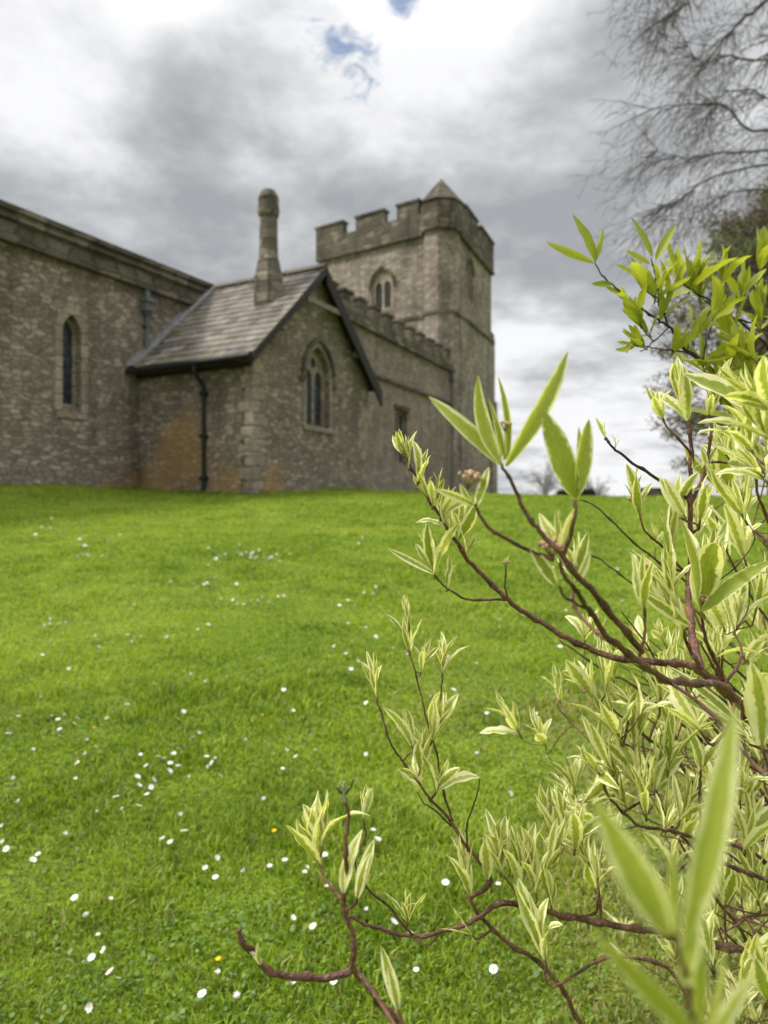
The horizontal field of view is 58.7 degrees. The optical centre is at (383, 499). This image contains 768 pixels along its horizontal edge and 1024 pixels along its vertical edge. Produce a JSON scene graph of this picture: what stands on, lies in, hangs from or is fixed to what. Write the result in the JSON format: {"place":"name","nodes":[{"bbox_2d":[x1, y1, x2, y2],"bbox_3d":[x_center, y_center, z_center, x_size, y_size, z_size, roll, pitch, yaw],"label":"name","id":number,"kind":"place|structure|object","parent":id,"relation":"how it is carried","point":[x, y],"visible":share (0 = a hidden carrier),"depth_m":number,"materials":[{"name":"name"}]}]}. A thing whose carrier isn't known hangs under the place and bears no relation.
{"place":"outdoors","nodes":[
{"label":"outdoors","id":0,"kind":"place"},
{"bbox_2d":[0,482,767,1023],"bbox_3d":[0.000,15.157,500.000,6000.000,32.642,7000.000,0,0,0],"label":"ground","id":1,"kind":"structure","parent":0,"point":[278,745],"depth_m":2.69,"materials":[{"name":"green plant"}]},
{"bbox_2d":[2,845,9,853],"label":"daisy","id":2,"kind":"object","parent":1,"relation":"on","point":[6,848],"visible":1,"depth_m":1.85,"materials":[{"name":"white plant"}]},
{"bbox_2d":[27,856,36,872],"bbox_3d":[-0.931,0.968,1.791,0.020,0.057,0.021,23,1,15],"label":"daisy","id":3,"kind":"object","parent":1,"relation":"on","point":[32,859],"visible":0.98,"depth_m":1.79,"materials":[{"name":"white plant"}]},
{"bbox_2d":[70,894,77,900],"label":"daisy","id":4,"kind":"object","parent":1,"relation":"on","point":[74,897],"visible":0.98,"depth_m":1.63,"materials":[{"name":"white plant"}]},
{"bbox_2d":[83,911,88,926],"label":"daisy","id":5,"kind":"object","parent":1,"relation":"on","point":[85,914],"visible":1,"depth_m":1.57,"materials":[{"name":"white plant"}]},
{"bbox_2d":[87,953,95,964],"bbox_3d":[-0.617,0.988,1.457,0.017,0.046,0.017,8,31,32],"label":"daisy","id":6,"kind":"object","parent":1,"relation":"on","point":[91,957],"visible":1,"depth_m":1.45,"materials":[{"name":"white plant"}]},
{"bbox_2d":[85,1002,104,1012],"bbox_3d":[-0.565,0.994,1.341,0.017,0.018,0.059,8,-29,17],"label":"daisy","id":7,"kind":"object","parent":1,"relation":"on","point":[88,1006],"visible":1,"depth_m":1.32,"materials":[{"name":"white plant"}]},
{"bbox_2d":[100,947,120,960],"bbox_3d":[-0.587,0.980,1.470,0.017,0.055,0.016,-29,25,16],"label":"daisy","id":8,"kind":"object","parent":1,"relation":"on","point":[103,950],"visible":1,"depth_m":1.47,"materials":[{"name":"white plant"}]},
{"bbox_2d":[106,967,118,982],"bbox_3d":[-0.555,0.992,1.413,0.018,0.048,0.017,-30,8,18],"label":"daisy","id":9,"kind":"object","parent":1,"relation":"on","point":[108,972],"visible":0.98,"depth_m":1.41,"materials":[{"name":"white plant"}]},
{"bbox_2d":[197,989,206,1006],"bbox_3d":[-0.353,0.991,1.345,0.019,0.049,0.019,-14,10,-6],"label":"daisy","id":10,"kind":"object","parent":1,"relation":"on","point":[202,993],"visible":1,"depth_m":1.34,"materials":[{"name":"white plant"}]},
{"bbox_2d":[232,991,239,1013],"bbox_3d":[-0.284,0.991,1.328,0.016,0.062,0.016,-5,-4,-24],"label":"daisy","id":11,"kind":"object","parent":1,"relation":"on","point":[236,995],"visible":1,"depth_m":1.33,"materials":[{"name":"white plant"}]},
{"bbox_2d":[0,179,496,494],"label":"church","id":12,"kind":"structure","parent":1,"relation":"on","point":[345,358],"depth_m":18.20,"materials":[{"name":"stone"}]},
{"bbox_2d":[55,304,87,419],"bbox_3d":[-7.697,-3.365,16.643,0.330,2.770,0.920,0,0,28],"label":"lancet window","id":13,"kind":"structure","parent":12,"relation":"in","point":[65,336],"depth_m":16.74,"materials":[{"name":"stone"}]},
{"bbox_2d":[299,336,338,433],"bbox_3d":[-1.908,-3.223,19.003,0.370,2.645,1.840,0,0,28],"label":"gable window","id":14,"kind":"structure","parent":12,"relation":"in","point":[312,373],"depth_m":19.14,"materials":[{"name":"stone"}]},
{"bbox_2d":[368,266,394,309],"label":"belfry window","id":15,"kind":"structure","parent":12,"relation":"in","point":[382,287],"depth_m":42.81,"materials":[{"name":"stone"}]},
{"bbox_2d":[393,404,410,464],"bbox_3d":[0.760,-3.135,33.221,0.400,2.830,1.900,0,0,25],"label":"nave window","id":16,"kind":"structure","parent":12,"relation":"in","point":[399,416],"depth_m":33.50,"materials":[{"name":"stone"}]},
{"bbox_2d":[466,257,474,299],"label":"belfry window","id":17,"kind":"structure","parent":12,"relation":"in","point":[470,258],"depth_m":43.59,"materials":[{"name":"stone"}]},
{"bbox_2d":[309,922,317,936],"bbox_3d":[-0.151,0.978,1.537,0.018,0.051,0.019,-18,11,15],"label":"daisy","id":18,"kind":"object","parent":1,"relation":"on","point":[312,926],"visible":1,"depth_m":1.53,"materials":[{"name":"white plant"}]},
{"bbox_2d":[390,917,397,928],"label":"daisy","id":19,"kind":"object","parent":1,"relation":"on","point":[393,920],"visible":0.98,"depth_m":1.55,"materials":[{"name":"white plant"}]},
{"bbox_2d":[441,879,449,887],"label":"daisy","id":20,"kind":"object","parent":1,"relation":"on","point":[445,882],"visible":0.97,"depth_m":1.69,"materials":[{"name":"white plant"}]},
{"bbox_2d":[489,964,497,974],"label":"daisy","id":21,"kind":"object","parent":1,"relation":"on","point":[493,969],"visible":0.99,"depth_m":1.41,"materials":[{"name":"white plant"}]},
{"bbox_2d":[236,352,767,1023],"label":"dogwood shrub","id":22,"kind":"object","parent":1,"relation":"on","point":[692,946],"visible":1,"depth_m":0.63,"materials":[{"name":"green plant"}]},
{"bbox_2d":[519,459,563,494],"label":"bare tree","id":23,"kind":"object","parent":1,"relation":"on","point":[545,489],"visible":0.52,"depth_m":115.13,"materials":[{"name":"grey plant"}]},
{"bbox_2d":[557,489,568,494],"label":"bush","id":24,"kind":"object","parent":1,"relation":"on","point":[560,492],"visible":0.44,"depth_m":51.70,"materials":[{"name":"green plant"}]},
{"bbox_2d":[581,488,596,495],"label":"bush","id":25,"kind":"object","parent":1,"relation":"on","point":[589,492],"visible":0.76,"depth_m":51.83,"materials":[{"name":"green plant"}]},
{"bbox_2d":[585,476,615,495],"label":"bare tree","id":26,"kind":"object","parent":1,"relation":"on","point":[599,491],"visible":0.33,"depth_m":124.06,"materials":[{"name":"grey plant"}]},
{"bbox_2d":[641,488,662,495],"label":"tomb chest","id":27,"kind":"object","parent":1,"relation":"on","point":[655,492],"visible":0.14,"depth_m":50.00,"materials":[{"name":"stone"}]},
{"bbox_2d":[547,214,767,512],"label":"green shrub","id":28,"kind":"object","parent":1,"relation":"on","point":[737,345],"visible":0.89,"depth_m":1.06,"materials":[{"name":"green plant"}]},
{"bbox_2d":[569,0,767,294],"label":"bare tree","id":29,"kind":"object","parent":1,"relation":"on","point":[695,59],"visible":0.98,"depth_m":12.04,"materials":[{"name":"grey plant"}]},
{"bbox_2d":[629,178,767,494],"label":"evergreen tree","id":30,"kind":"object","parent":1,"relation":"on","point":[760,350],"visible":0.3,"depth_m":21.69,"materials":[{"name":"green plant"}]},
{"bbox_2d":[688,169,767,347],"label":"hawthorn tree","id":31,"kind":"object","parent":1,"relation":"on","point":[756,266],"visible":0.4,"depth_m":19.96,"materials":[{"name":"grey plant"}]},
{"bbox_2d":[0,0,767,495],"label":"sky","id":32,"kind":"structure","parent":0,"point":[156,130],"materials":[{"name":"grey"}]}
]}

